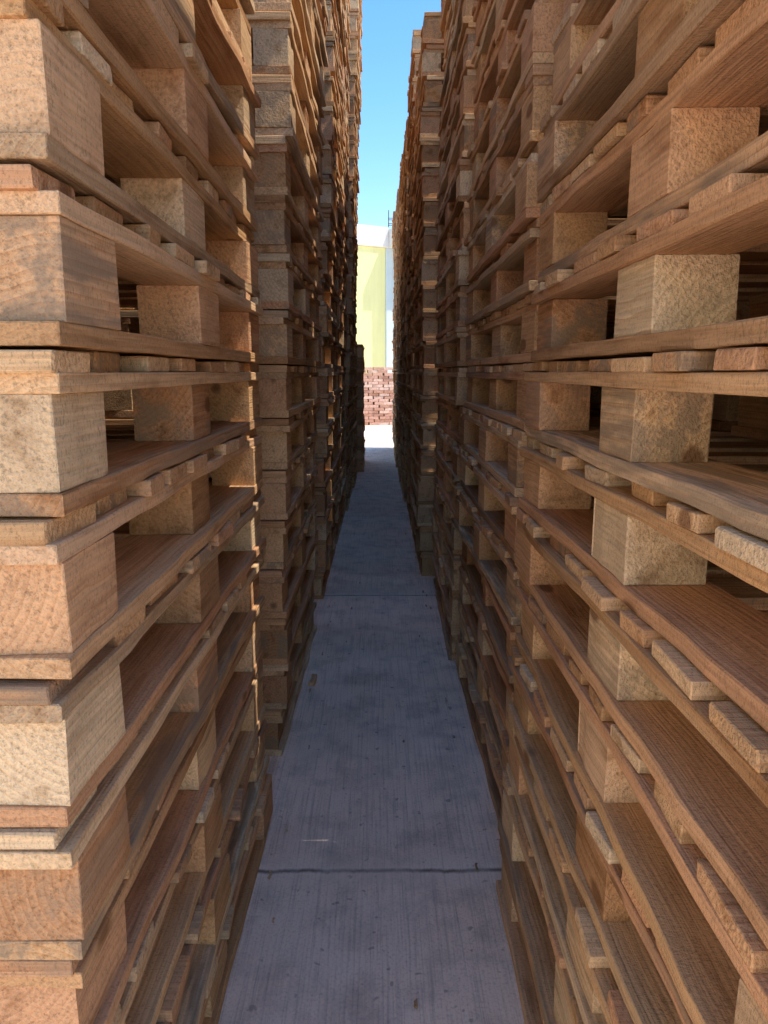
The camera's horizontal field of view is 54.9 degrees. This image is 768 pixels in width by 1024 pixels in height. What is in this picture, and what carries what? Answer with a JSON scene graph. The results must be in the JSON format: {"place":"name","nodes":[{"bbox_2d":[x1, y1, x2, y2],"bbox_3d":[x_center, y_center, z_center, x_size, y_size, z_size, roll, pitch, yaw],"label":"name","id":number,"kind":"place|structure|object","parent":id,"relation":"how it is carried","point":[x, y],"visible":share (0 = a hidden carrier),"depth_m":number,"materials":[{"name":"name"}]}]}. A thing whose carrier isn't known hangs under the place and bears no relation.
{"place":"outdoors","nodes":[
{"label":"outdoors","id":0,"kind":"place"},
{"bbox_2d":[218,425,524,1023],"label":"concrete pavement","id":1,"kind":"structure","parent":0,"point":[375,896],"depth_m":1.98,"materials":[{"name":"grey concrete"}]},
{"bbox_2d":[0,0,272,1023],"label":"wooden pallet stack","id":2,"kind":"object","parent":1,"relation":"on","point":[136,802],"visible":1,"depth_m":0.92,"materials":[{"name":"brown wood"}]},
{"bbox_2d":[102,0,328,755],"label":"wooden pallet stack","id":3,"kind":"object","parent":1,"relation":"on","point":[289,56],"visible":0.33,"depth_m":2.26,"materials":[{"name":"brown wood"}]},
{"bbox_2d":[314,0,348,598],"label":"wooden pallet stack","id":4,"kind":"object","parent":1,"relation":"on","point":[328,413],"visible":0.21,"depth_m":3.94,"materials":[{"name":"brown wood"}]},
{"bbox_2d":[335,0,350,543],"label":"wooden pallet stack","id":5,"kind":"object","parent":1,"relation":"on","point":[341,332],"visible":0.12,"depth_m":5.57,"materials":[{"name":"brown wood"}]},
{"bbox_2d":[341,0,362,510],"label":"wooden pallet stack","id":6,"kind":"object","parent":1,"relation":"on","point":[355,59],"visible":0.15,"depth_m":6.29,"materials":[{"name":"brown wood"}]},
{"bbox_2d":[350,193,357,487],"bbox_3d":[-0.802,-2.468,7.999,1.051,4.284,1.232,0,11,0],"label":"wooden pallet stack","id":7,"kind":"object","parent":1,"relation":"on","point":[353,471],"visible":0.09,"depth_m":8.19,"materials":[{"name":"brown wood"}]},
{"bbox_2d":[356,344,365,471],"bbox_3d":[-0.760,-1.353,9.513,1.028,1.530,1.222,0,11,0],"label":"wooden pallet stack","id":8,"kind":"object","parent":1,"relation":"on","point":[360,448],"visible":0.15,"depth_m":8.98,"materials":[{"name":"brown wood"}]},
{"bbox_2d":[356,245,384,366],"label":"wall","id":9,"kind":"structure","parent":1,"relation":"on","point":[370,313],"depth_m":23.04,"materials":[{"name":"yellow paint"}]},
{"bbox_2d":[356,224,388,247],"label":"roof slab","id":10,"kind":"structure","parent":9,"relation":"on","point":[372,236],"depth_m":22.63,"materials":[{"name":"white paint"}]},
{"bbox_2d":[267,501,478,1008],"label":"wood splinters","id":11,"kind":"object","parent":1,"relation":"on","point":[312,681],"visible":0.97,"depth_m":2.88,"materials":[{"name":"brown wood"}]},
{"bbox_2d":[363,367,393,424],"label":"brick wall","id":12,"kind":"structure","parent":1,"relation":"on","point":[378,396],"depth_m":17.06,"materials":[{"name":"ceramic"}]},
{"bbox_2d":[385,248,393,372],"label":"blue wall","id":13,"kind":"structure","parent":1,"relation":"on","point":[389,286],"depth_m":23.35,"materials":[{"name":"paint"}]},
{"bbox_2d":[389,228,391,247],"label":"canopy slab","id":14,"kind":"structure","parent":13,"relation":"on","point":[390,238],"depth_m":22.83,"materials":[{"name":"white paint"}]},
{"bbox_2d":[392,211,395,455],"bbox_3d":[0.639,-2.567,10.996,1.052,3.365,1.233,0,11,0],"label":"wooden pallet stack","id":15,"kind":"object","parent":1,"relation":"on","point":[394,328],"visible":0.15,"depth_m":10.69,"materials":[{"name":"brown wood"}]},
{"bbox_2d":[394,189,399,467],"bbox_3d":[0.653,-2.333,9.759,1.040,3.365,1.228,0,11,0],"label":"wooden pallet stack","id":16,"kind":"object","parent":1,"relation":"on","point":[397,327],"visible":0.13,"depth_m":9.44,"materials":[{"name":"brown wood"}]},
{"bbox_2d":[400,116,408,501],"bbox_3d":[0.685,-1.862,7.264,1.046,3.366,1.237,0,11,0],"label":"wooden pallet stack","id":17,"kind":"object","parent":1,"relation":"on","point":[404,328],"visible":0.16,"depth_m":6.95,"materials":[{"name":"brown wood"}]},
{"bbox_2d":[406,29,421,529],"bbox_3d":[0.709,-1.700,5.994,1.041,3.520,1.230,0,11,0],"label":"wooden pallet stack","id":18,"kind":"object","parent":1,"relation":"on","point":[415,58],"visible":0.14,"depth_m":5.82,"materials":[{"name":"brown wood"}]},
{"bbox_2d":[397,158,440,481],"bbox_3d":[0.675,-2.097,8.508,1.042,3.366,1.230,0,11,0],"label":"wooden pallet stack","id":19,"kind":"object","parent":1,"relation":"on","point":[400,292],"visible":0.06,"depth_m":8.33,"materials":[{"name":"brown wood"}]},
{"bbox_2d":[409,12,444,575],"bbox_3d":[0.712,-1.230,4.746,1.047,3.060,1.234,0,11,0],"label":"wooden pallet stack","id":20,"kind":"object","parent":1,"relation":"on","point":[426,146],"visible":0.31,"depth_m":4.24,"materials":[{"name":"brown wood"}]},
{"bbox_2d":[431,0,475,659],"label":"wooden pallet stack","id":21,"kind":"object","parent":1,"relation":"on","point":[458,105],"visible":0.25,"depth_m":3.24,"materials":[{"name":"brown wood"}]},
{"bbox_2d":[453,0,749,820],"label":"wooden pallet stack","id":22,"kind":"object","parent":1,"relation":"on","point":[512,59],"visible":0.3,"depth_m":2.10,"materials":[{"name":"brown wood"}]},
{"bbox_2d":[496,0,767,1023],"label":"wooden pallet stack","id":23,"kind":"object","parent":1,"relation":"on","point":[632,882],"visible":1,"depth_m":0.90,"materials":[{"name":"brown wood"}]},
{"bbox_2d":[357,0,440,228],"label":"sky","id":24,"kind":"structure","parent":0,"point":[388,26],"materials":[{"name":"blue"}]}
]}

